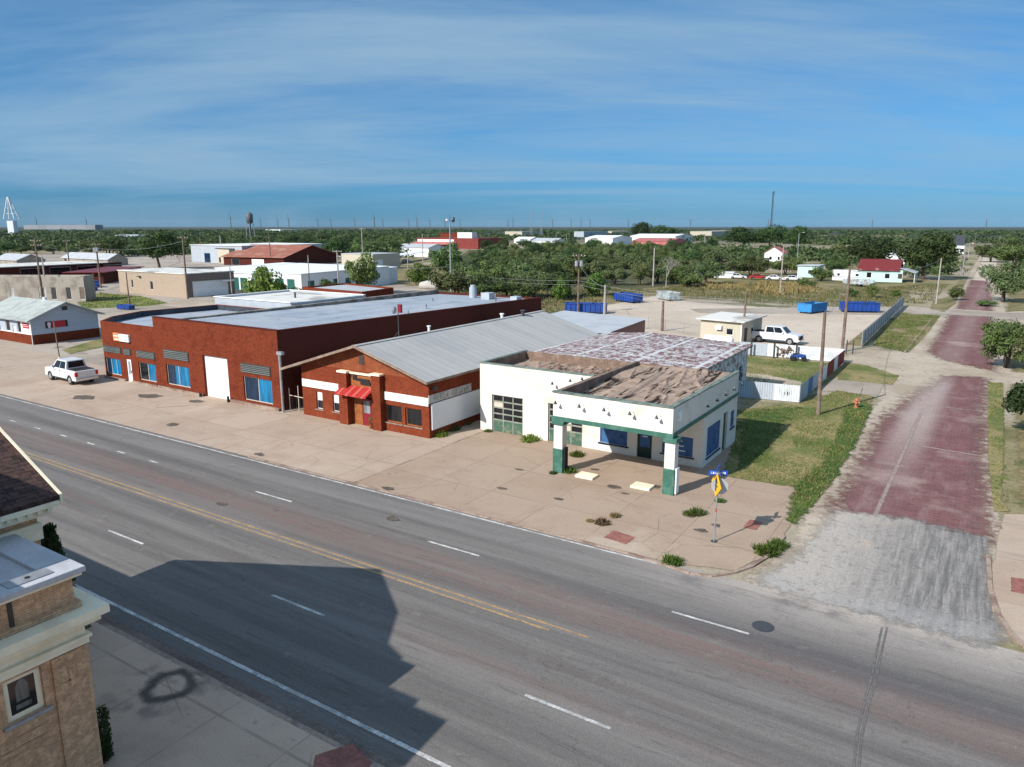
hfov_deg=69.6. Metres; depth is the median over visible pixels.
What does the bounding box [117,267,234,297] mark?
tan garage
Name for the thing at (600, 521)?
weed clump
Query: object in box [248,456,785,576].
kerb
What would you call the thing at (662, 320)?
utility pole
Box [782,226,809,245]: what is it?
tree
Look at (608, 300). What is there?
weedy ground
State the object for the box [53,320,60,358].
banner pole
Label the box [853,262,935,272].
overhead wire
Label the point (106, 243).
tree
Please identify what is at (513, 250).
tree
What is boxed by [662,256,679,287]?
bare tree
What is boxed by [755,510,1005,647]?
side street asphalt
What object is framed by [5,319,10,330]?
window
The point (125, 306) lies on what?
dumpster
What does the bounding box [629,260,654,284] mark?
tree
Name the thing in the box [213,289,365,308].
annex building
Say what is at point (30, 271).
window
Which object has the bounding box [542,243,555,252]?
tree
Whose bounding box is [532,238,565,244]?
building
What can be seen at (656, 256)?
tree
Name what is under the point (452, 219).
light mast
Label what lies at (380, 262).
door
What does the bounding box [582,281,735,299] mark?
overhead wire
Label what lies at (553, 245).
tree
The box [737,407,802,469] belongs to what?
weed strip
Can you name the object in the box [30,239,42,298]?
utility pole
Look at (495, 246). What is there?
tree
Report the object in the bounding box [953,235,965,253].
grey roof house
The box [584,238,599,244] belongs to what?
tree
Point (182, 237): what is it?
utility pole
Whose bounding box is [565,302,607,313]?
dumpster
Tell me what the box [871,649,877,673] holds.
tyre mark
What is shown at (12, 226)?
drilling derrick
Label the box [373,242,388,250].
tree
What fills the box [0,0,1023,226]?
sky
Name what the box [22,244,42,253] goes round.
tree
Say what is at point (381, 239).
tree
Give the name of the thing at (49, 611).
corner building
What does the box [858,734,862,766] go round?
tyre mark
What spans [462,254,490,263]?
tree
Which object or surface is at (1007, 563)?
paved corner
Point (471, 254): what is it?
tree
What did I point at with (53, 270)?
window
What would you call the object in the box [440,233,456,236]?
building
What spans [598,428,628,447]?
window
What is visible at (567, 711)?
lane dash
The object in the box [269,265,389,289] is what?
storage units
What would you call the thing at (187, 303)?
back lane
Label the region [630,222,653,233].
tree
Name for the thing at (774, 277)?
parked car
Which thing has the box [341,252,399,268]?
beige shop
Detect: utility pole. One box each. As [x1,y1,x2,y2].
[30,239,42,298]
[41,255,44,276]
[92,243,101,287]
[125,272,129,303]
[177,236,188,298]
[332,250,341,283]
[573,254,582,311]
[603,285,605,314]
[652,248,654,285]
[660,301,663,330]
[743,291,747,316]
[779,246,783,293]
[816,312,826,414]
[841,268,850,348]
[935,258,941,303]
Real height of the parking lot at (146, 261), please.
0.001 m
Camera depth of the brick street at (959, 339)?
97.18 m
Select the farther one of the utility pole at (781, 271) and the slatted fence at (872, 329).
the utility pole at (781, 271)
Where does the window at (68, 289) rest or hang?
in the stucco building at (72, 288)
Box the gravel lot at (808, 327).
[595,296,881,349]
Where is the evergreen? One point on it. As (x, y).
(50, 540)
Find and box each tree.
[0,242,15,252]
[9,247,28,253]
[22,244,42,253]
[42,245,62,253]
[57,241,74,246]
[62,245,81,251]
[77,239,91,248]
[82,248,92,252]
[90,235,128,252]
[115,244,134,253]
[118,240,138,247]
[132,229,186,267]
[276,239,292,242]
[281,235,300,242]
[295,236,313,242]
[301,232,312,238]
[309,239,327,243]
[319,234,331,239]
[320,238,348,255]
[344,248,380,284]
[349,237,370,251]
[359,232,370,239]
[373,235,393,243]
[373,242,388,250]
[388,242,402,249]
[392,234,409,241]
[394,237,409,243]
[423,269,477,292]
[427,241,465,271]
[443,260,478,288]
[448,262,461,270]
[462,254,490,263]
[464,258,490,265]
[465,259,506,283]
[468,249,482,257]
[468,272,509,293]
[477,263,509,278]
[480,239,493,246]
[484,244,504,250]
[485,248,507,259]
[490,257,504,264]
[492,243,510,251]
[492,269,522,295]
[496,257,520,267]
[497,248,510,255]
[498,238,508,245]
[500,251,514,259]
[504,259,533,278]
[508,247,522,252]
[509,269,556,296]
[510,243,519,248]
[512,271,544,278]
[513,248,532,260]
[516,238,530,246]
[518,255,537,268]
[523,241,543,248]
[525,244,548,253]
[525,251,544,255]
[528,261,544,275]
[530,253,562,267]
[533,270,582,297]
[540,251,564,259]
[541,262,566,274]
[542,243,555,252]
[544,242,557,249]
[551,239,564,247]
[552,253,577,267]
[555,245,569,253]
[561,251,595,263]
[561,257,591,277]
[563,243,576,251]
[563,249,578,255]
[571,243,581,250]
[572,258,611,275]
[577,248,598,256]
[579,245,598,253]
[580,242,596,247]
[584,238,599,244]
[591,254,600,262]
[594,250,608,257]
[596,245,610,253]
[597,240,609,247]
[600,255,622,264]
[600,267,629,284]
[603,244,618,250]
[603,247,619,257]
[603,262,619,270]
[612,241,626,247]
[613,248,631,257]
[615,257,633,269]
[620,244,633,252]
[620,255,646,268]
[625,247,649,259]
[627,240,640,247]
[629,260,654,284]
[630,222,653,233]
[638,240,654,248]
[639,247,659,256]
[644,254,667,269]
[646,255,666,277]
[647,266,667,282]
[648,225,681,233]
[654,243,670,251]
[657,245,674,253]
[657,258,683,270]
[659,249,676,259]
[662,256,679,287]
[662,263,697,281]
[666,238,675,245]
[667,246,685,251]
[668,248,689,261]
[672,242,684,247]
[674,257,701,272]
[679,250,704,257]
[687,244,705,253]
[688,252,718,267]
[689,242,707,248]
[689,259,724,282]
[701,250,747,270]
[702,245,719,250]
[706,238,718,244]
[722,226,758,243]
[734,253,775,275]
[754,224,789,244]
[769,254,808,274]
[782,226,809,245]
[824,254,849,270]
[841,234,901,258]
[892,231,963,279]
[973,241,1003,261]
[976,261,1023,301]
[977,318,1023,367]
[987,235,1023,266]
[1001,380,1023,415]
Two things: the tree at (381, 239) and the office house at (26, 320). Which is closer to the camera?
the office house at (26, 320)
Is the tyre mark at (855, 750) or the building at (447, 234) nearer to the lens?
the tyre mark at (855, 750)
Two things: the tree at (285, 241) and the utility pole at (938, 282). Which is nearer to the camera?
the utility pole at (938, 282)
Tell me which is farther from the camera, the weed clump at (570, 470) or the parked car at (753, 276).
the parked car at (753, 276)
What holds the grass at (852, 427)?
on the lawn at (859, 372)
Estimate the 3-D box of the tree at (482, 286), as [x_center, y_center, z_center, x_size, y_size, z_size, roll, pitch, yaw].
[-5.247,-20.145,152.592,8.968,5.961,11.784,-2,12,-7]
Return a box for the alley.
[691,306,1023,320]
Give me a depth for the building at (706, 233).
1247.32 m
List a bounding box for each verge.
[848,318,896,345]
[1007,272,1023,506]
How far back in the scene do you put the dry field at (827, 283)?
182.02 m
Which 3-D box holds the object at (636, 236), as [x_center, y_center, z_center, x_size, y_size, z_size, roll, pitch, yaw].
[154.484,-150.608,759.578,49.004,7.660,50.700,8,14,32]
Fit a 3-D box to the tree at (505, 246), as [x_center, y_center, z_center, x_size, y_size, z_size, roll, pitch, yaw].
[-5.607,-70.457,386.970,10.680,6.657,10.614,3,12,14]
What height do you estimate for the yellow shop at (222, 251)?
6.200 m
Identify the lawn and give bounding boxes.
[724,391,872,487]
[747,356,844,392]
[838,362,898,384]
[872,313,937,351]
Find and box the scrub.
[0,228,1023,275]
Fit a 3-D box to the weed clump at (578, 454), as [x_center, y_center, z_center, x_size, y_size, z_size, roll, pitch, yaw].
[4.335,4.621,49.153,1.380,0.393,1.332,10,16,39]
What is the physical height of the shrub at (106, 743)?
1.590 m
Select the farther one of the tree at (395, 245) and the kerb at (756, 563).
the tree at (395, 245)
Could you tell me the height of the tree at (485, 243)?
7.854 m
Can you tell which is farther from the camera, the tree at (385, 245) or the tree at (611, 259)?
the tree at (385, 245)
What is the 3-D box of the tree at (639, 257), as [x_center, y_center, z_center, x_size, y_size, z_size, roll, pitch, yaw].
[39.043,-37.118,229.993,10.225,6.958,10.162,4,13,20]
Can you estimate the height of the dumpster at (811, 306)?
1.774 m
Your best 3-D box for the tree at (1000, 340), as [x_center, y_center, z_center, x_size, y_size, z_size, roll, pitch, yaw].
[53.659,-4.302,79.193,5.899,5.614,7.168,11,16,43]
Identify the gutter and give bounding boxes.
[100,614,404,766]
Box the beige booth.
[696,312,767,341]
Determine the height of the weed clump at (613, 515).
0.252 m
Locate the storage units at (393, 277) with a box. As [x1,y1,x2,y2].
[214,262,397,282]
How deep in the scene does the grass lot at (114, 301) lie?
150.39 m
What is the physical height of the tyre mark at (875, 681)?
0.001 m
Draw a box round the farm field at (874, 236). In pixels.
[818,235,905,237]
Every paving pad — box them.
[313,743,371,766]
[604,530,634,543]
[744,519,762,529]
[1011,577,1023,593]
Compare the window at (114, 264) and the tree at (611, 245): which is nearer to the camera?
the window at (114, 264)
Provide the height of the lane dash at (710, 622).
0.001 m
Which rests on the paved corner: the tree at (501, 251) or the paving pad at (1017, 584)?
the paving pad at (1017, 584)
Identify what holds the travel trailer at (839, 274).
on the dry field at (827, 283)
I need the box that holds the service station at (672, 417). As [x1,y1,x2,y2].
[479,350,743,495]
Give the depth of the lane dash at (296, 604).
29.73 m
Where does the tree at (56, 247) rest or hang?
on the town lot at (95, 356)
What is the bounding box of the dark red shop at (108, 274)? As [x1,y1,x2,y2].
[62,266,144,283]
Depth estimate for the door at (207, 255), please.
311.85 m
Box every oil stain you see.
[73,395,94,399]
[138,394,160,397]
[167,423,177,425]
[189,400,203,402]
[382,487,393,489]
[607,484,620,488]
[694,529,707,531]
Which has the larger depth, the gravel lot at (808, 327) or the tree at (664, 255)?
the tree at (664, 255)
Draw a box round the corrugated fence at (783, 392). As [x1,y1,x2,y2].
[737,341,844,401]
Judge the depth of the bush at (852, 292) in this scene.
159.44 m
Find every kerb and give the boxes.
[95,619,384,766]
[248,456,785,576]
[904,318,932,351]
[986,554,1023,646]
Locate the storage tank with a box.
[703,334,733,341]
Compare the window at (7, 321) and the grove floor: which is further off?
the grove floor
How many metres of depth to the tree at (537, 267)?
195.40 m
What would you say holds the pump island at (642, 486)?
on the concrete apron at (472, 473)
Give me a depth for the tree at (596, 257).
268.69 m
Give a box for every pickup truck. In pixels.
[45,357,98,384]
[752,325,803,344]
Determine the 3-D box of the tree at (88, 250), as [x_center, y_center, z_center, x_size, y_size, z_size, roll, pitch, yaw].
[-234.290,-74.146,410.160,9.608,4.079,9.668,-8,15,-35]
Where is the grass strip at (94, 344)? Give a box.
[62,339,102,353]
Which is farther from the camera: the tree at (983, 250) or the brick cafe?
the tree at (983, 250)
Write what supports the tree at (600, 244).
on the grove floor
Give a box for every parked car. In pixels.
[729,273,746,278]
[749,274,765,279]
[765,275,783,279]
[784,275,802,280]
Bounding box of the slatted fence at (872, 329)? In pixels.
[861,297,903,346]
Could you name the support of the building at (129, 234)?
on the ground at (1010, 485)
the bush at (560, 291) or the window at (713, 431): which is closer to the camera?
the window at (713, 431)
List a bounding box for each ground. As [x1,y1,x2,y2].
[0,227,1023,652]
[541,288,653,313]
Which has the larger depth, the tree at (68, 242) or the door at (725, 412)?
the tree at (68, 242)
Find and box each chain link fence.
[648,317,698,336]
[701,296,884,309]
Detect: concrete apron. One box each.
[0,345,482,481]
[355,430,794,569]
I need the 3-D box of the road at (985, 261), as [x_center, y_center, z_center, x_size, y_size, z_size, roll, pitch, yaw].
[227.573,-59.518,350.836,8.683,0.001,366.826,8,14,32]
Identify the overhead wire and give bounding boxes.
[581,285,731,304]
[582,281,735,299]
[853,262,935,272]
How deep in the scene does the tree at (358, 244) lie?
379.52 m
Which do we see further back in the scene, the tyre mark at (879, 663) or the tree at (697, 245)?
the tree at (697, 245)
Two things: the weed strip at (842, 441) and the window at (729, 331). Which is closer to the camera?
the weed strip at (842, 441)
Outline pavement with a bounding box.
[85,622,371,766]
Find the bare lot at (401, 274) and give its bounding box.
[395,265,449,285]
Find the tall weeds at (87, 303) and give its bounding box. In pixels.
[79,292,164,307]
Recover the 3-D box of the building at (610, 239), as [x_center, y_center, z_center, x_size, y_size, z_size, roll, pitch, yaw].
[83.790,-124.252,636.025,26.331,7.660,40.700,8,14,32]
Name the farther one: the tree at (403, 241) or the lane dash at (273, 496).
the tree at (403, 241)
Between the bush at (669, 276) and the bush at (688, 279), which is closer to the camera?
the bush at (688, 279)
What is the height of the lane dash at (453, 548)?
0.001 m
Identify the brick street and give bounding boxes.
[818,375,995,544]
[926,315,996,369]
[955,280,993,310]
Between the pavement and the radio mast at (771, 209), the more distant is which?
the radio mast at (771, 209)
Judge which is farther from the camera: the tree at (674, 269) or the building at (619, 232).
the building at (619, 232)
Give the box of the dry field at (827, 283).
[642,271,923,306]
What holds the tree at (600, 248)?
on the grove floor
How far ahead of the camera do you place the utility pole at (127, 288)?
136.00 m
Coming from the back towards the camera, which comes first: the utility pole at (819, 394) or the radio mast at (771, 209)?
the radio mast at (771, 209)
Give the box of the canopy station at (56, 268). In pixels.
[0,261,121,274]
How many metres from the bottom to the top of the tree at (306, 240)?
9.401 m
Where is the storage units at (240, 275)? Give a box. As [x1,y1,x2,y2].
[230,265,312,289]
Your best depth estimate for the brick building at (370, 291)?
142.21 m
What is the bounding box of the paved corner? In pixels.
[991,514,1023,647]
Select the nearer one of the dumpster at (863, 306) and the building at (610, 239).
the dumpster at (863, 306)
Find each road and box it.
[0,394,1023,766]
[973,256,997,282]
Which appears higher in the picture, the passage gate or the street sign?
the passage gate
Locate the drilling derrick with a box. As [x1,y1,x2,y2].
[3,197,19,232]
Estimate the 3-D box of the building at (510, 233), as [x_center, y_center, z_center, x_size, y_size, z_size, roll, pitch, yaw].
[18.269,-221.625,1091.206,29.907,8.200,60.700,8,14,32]
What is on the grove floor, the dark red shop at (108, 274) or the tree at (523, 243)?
the tree at (523, 243)
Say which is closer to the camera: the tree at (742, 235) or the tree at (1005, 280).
the tree at (1005, 280)
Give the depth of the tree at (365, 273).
163.47 m
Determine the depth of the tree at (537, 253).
276.30 m
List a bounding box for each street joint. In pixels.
[873,413,921,515]
[907,443,985,456]
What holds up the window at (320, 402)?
in the brick cafe
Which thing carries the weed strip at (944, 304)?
on the side street dirt
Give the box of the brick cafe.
[280,310,599,438]
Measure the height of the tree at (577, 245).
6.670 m
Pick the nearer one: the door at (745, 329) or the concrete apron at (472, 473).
the concrete apron at (472, 473)
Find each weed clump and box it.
[433,429,449,437]
[449,423,461,431]
[520,433,541,442]
[563,465,577,473]
[568,450,584,457]
[594,516,610,525]
[610,512,622,517]
[661,552,684,566]
[681,509,696,516]
[686,506,707,516]
[714,497,726,502]
[750,542,782,557]
[766,536,791,550]
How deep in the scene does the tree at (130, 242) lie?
428.68 m
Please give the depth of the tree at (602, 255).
299.95 m
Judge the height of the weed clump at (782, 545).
0.393 m
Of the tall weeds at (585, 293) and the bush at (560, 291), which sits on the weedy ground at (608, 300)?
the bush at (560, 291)
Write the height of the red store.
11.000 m
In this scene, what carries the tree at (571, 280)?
on the grove floor
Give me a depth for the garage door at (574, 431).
51.55 m
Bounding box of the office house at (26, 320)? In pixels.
[0,296,104,344]
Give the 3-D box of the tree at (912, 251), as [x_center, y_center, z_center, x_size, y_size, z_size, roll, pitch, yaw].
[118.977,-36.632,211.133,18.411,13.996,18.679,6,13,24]
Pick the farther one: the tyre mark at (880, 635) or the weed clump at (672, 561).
the weed clump at (672, 561)
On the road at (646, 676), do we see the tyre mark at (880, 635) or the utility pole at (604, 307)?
the tyre mark at (880, 635)
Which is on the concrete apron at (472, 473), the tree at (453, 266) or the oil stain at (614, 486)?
the oil stain at (614, 486)
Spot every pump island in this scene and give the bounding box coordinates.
[575,471,598,479]
[630,481,654,490]
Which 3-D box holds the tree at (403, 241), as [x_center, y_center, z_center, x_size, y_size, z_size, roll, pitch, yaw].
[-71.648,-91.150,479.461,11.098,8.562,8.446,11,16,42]
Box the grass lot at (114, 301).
[77,293,167,308]
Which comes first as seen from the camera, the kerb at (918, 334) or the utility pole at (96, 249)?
the kerb at (918, 334)
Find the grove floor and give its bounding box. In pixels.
[439,250,702,299]
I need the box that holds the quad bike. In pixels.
[790,352,806,361]
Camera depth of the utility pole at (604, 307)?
103.91 m
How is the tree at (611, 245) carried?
on the grove floor
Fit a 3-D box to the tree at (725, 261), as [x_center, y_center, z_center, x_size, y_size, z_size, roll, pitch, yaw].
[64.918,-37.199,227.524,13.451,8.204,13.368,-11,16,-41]
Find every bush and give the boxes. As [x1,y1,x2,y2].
[240,265,288,292]
[319,278,336,284]
[405,263,437,284]
[506,278,533,296]
[550,278,571,298]
[583,272,611,295]
[660,270,678,283]
[676,269,702,286]
[795,278,817,285]
[809,266,834,280]
[829,242,855,255]
[849,288,859,296]
[865,282,880,297]
[891,290,900,296]
[946,286,965,299]
[975,299,998,305]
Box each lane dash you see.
[107,530,143,543]
[255,491,291,501]
[271,594,324,615]
[427,541,479,555]
[524,694,610,728]
[672,611,748,634]
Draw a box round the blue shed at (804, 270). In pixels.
[796,264,824,277]
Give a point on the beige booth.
(738, 327)
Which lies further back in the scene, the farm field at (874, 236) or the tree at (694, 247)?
the farm field at (874, 236)
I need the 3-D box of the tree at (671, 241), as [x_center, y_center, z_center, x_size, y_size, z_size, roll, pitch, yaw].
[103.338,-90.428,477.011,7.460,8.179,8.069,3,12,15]
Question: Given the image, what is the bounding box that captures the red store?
[412,232,501,248]
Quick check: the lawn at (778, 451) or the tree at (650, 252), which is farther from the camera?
the tree at (650, 252)
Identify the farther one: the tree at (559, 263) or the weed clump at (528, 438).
the tree at (559, 263)
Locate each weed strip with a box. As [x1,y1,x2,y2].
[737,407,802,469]
[785,402,871,523]
[930,280,965,311]
[987,383,1008,511]
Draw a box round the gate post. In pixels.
[845,340,853,353]
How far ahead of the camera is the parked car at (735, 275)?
214.27 m
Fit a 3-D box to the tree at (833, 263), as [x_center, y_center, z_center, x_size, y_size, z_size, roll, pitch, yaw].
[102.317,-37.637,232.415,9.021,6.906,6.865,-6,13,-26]
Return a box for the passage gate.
[288,386,302,411]
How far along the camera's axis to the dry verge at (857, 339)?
103.32 m
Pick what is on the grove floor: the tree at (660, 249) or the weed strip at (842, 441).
the tree at (660, 249)
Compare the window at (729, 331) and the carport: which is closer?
the window at (729, 331)
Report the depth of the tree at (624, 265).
227.50 m
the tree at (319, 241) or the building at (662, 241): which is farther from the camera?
the building at (662, 241)
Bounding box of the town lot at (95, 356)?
[0,252,433,366]
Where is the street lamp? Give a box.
[961,243,969,275]
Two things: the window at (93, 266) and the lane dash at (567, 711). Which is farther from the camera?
the window at (93, 266)
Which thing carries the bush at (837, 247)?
on the ground at (1010, 485)
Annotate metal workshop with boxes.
[550,310,645,333]
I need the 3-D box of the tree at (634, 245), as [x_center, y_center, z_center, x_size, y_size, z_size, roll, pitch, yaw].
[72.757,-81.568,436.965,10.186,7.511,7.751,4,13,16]
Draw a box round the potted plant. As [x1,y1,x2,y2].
[368,417,372,428]
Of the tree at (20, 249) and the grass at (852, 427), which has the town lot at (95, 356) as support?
the tree at (20, 249)
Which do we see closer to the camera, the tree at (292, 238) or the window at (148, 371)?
the window at (148, 371)
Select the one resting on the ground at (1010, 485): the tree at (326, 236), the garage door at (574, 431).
the tree at (326, 236)
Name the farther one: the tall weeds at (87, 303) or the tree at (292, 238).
the tree at (292, 238)
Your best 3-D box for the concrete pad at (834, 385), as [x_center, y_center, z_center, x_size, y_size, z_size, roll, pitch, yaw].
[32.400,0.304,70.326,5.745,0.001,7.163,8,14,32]
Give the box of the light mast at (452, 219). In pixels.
[446,215,454,291]
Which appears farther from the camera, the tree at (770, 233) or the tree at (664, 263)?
the tree at (770, 233)
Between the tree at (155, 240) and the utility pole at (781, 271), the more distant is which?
the tree at (155, 240)
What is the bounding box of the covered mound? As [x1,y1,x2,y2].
[419,280,438,289]
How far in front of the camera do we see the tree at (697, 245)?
392.05 m
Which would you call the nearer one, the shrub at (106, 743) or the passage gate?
the shrub at (106, 743)
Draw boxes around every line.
[0,395,656,563]
[23,451,588,638]
[27,455,549,630]
[74,583,450,766]
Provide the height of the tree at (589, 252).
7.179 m
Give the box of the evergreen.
[41,522,90,628]
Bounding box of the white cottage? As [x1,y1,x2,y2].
[764,246,788,261]
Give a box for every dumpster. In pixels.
[116,304,134,309]
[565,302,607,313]
[614,292,642,302]
[656,290,680,300]
[797,301,827,313]
[839,301,880,312]
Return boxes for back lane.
[160,300,214,307]
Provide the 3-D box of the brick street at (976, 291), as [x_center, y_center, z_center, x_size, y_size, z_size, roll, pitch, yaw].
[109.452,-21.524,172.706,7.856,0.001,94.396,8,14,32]
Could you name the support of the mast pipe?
on the concrete apron at (294, 437)
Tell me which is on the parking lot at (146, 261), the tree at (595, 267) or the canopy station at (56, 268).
the canopy station at (56, 268)
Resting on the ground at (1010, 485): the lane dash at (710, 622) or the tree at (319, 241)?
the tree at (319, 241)
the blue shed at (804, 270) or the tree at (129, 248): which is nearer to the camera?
the blue shed at (804, 270)
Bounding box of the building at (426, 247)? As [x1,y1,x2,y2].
[396,243,445,256]
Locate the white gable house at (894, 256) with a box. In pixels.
[886,249,904,263]
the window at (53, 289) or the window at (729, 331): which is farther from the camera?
the window at (53, 289)
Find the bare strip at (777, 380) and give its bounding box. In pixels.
[746,372,801,385]
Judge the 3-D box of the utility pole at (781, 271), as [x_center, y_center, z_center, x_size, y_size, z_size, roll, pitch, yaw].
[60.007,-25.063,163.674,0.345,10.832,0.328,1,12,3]
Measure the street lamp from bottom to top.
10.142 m
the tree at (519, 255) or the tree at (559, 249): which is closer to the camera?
the tree at (519, 255)
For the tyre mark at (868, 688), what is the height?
0.001 m
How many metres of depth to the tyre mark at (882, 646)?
27.29 m
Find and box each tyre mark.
[853,733,858,766]
[856,704,865,733]
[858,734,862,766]
[861,704,869,733]
[863,674,871,703]
[868,674,877,703]
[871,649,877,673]
[876,627,882,648]
[876,649,882,673]
[881,627,887,648]
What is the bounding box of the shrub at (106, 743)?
[95,703,114,763]
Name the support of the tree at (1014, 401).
on the verge at (1016, 302)
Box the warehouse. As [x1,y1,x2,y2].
[191,243,324,262]
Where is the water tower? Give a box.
[246,212,254,236]
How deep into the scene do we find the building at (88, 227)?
3790.85 m
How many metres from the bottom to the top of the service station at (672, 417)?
5.500 m
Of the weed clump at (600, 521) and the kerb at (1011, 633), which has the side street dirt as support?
the kerb at (1011, 633)
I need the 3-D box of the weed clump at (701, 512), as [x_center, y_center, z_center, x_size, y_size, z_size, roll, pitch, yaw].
[9.829,6.741,39.262,1.204,0.374,1.167,-6,13,-25]
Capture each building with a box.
[0,253,46,263]
[0,275,95,301]
[0,427,109,766]
[23,225,102,229]
[60,252,127,264]
[109,234,150,237]
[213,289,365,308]
[265,229,300,231]
[302,283,393,296]
[396,243,445,256]
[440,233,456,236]
[505,231,542,235]
[514,237,536,243]
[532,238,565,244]
[574,231,607,236]
[585,235,632,243]
[608,231,631,234]
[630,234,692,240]
[632,238,685,246]
[690,231,729,235]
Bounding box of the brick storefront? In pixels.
[100,285,541,411]
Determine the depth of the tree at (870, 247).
266.11 m
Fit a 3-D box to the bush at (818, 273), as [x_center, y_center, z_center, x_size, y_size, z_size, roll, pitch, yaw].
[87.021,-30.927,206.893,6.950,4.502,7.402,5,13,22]
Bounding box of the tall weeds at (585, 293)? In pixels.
[447,281,947,312]
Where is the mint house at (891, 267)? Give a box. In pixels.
[857,259,918,282]
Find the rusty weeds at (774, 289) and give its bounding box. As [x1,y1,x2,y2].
[699,280,818,295]
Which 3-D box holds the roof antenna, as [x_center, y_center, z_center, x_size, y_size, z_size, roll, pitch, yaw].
[-9.739,-5.082,62.198,1.138,3.212,0.626,9,15,37]
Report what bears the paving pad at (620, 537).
on the concrete apron at (472, 473)
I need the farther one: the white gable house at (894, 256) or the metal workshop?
the white gable house at (894, 256)
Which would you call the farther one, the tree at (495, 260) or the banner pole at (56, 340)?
the tree at (495, 260)
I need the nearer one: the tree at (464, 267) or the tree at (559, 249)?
the tree at (464, 267)
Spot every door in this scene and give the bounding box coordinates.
[127,359,132,381]
[192,279,228,296]
[204,253,210,261]
[204,355,229,399]
[362,399,371,425]
[375,259,382,265]
[493,394,522,434]
[549,403,581,445]
[638,434,651,458]
[722,412,725,448]
[744,328,746,341]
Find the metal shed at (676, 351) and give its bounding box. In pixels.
[532,332,752,380]
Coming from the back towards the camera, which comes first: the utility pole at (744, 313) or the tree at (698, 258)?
the tree at (698, 258)
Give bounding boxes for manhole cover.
[387,516,398,520]
[752,621,773,631]
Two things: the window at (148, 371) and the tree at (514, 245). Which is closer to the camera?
the window at (148, 371)
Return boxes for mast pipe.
[276,351,284,412]
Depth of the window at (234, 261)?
290.78 m
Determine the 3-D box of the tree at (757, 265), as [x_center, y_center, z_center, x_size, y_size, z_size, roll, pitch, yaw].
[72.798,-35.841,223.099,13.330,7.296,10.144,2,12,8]
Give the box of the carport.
[400,251,424,255]
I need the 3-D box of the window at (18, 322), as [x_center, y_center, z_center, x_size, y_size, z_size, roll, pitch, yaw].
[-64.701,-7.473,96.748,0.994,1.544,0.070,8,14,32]
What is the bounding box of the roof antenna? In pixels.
[392,304,401,336]
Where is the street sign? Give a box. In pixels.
[708,463,727,542]
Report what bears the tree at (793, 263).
on the dry field at (827, 283)
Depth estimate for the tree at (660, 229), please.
826.17 m
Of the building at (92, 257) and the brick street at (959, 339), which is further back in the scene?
the building at (92, 257)
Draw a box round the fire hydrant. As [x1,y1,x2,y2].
[853,388,862,407]
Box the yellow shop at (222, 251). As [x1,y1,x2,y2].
[215,248,234,262]
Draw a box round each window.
[2,667,53,732]
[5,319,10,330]
[17,321,21,332]
[20,268,42,274]
[38,287,45,298]
[49,267,70,274]
[51,287,56,298]
[65,287,71,298]
[77,265,96,269]
[79,287,85,298]
[103,264,121,266]
[106,357,121,375]
[139,362,156,381]
[167,364,190,387]
[232,259,239,264]
[244,376,272,403]
[252,259,263,264]
[315,391,323,410]
[332,394,339,413]
[385,404,402,425]
[404,408,422,429]
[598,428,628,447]
[659,436,693,459]
[705,420,720,459]
[726,328,732,334]
[729,410,734,429]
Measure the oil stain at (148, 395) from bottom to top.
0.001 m
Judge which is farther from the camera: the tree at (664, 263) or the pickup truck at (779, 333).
the tree at (664, 263)
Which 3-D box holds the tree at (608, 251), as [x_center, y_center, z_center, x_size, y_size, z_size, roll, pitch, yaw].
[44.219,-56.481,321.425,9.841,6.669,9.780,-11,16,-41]
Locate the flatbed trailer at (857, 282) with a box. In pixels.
[843,278,877,286]
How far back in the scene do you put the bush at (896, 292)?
159.69 m
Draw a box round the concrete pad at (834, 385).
[822,378,883,395]
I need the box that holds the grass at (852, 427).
[723,312,1009,522]
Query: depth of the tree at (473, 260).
220.27 m
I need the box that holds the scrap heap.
[776,346,793,357]
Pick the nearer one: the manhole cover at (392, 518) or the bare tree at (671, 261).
the manhole cover at (392, 518)
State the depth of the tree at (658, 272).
197.48 m
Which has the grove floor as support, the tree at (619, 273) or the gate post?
the tree at (619, 273)
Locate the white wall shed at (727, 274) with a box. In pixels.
[714,271,735,277]
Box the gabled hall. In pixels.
[220,244,338,264]
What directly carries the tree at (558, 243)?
on the grove floor
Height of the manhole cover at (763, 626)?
0.016 m
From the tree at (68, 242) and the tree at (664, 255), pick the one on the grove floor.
the tree at (664, 255)
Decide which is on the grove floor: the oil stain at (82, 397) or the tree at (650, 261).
the tree at (650, 261)
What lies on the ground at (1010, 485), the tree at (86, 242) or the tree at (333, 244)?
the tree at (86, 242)
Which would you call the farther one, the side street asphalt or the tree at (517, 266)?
the tree at (517, 266)
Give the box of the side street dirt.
[744,256,1023,642]
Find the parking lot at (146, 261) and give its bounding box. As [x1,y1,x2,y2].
[97,254,179,289]
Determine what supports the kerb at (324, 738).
on the ground at (1010, 485)
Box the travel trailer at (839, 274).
[832,269,858,279]
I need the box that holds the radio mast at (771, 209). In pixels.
[770,191,774,225]
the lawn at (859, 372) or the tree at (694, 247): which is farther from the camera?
the tree at (694, 247)
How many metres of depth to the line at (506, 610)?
34.15 m
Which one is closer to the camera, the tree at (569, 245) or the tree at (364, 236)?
the tree at (569, 245)
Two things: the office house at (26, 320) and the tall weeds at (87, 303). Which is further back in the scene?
the tall weeds at (87, 303)
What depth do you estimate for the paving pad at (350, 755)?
21.00 m
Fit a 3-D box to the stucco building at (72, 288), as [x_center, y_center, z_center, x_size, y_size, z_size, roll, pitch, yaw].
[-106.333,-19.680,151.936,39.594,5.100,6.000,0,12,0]
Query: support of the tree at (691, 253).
on the grove floor
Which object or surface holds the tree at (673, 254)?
on the grove floor

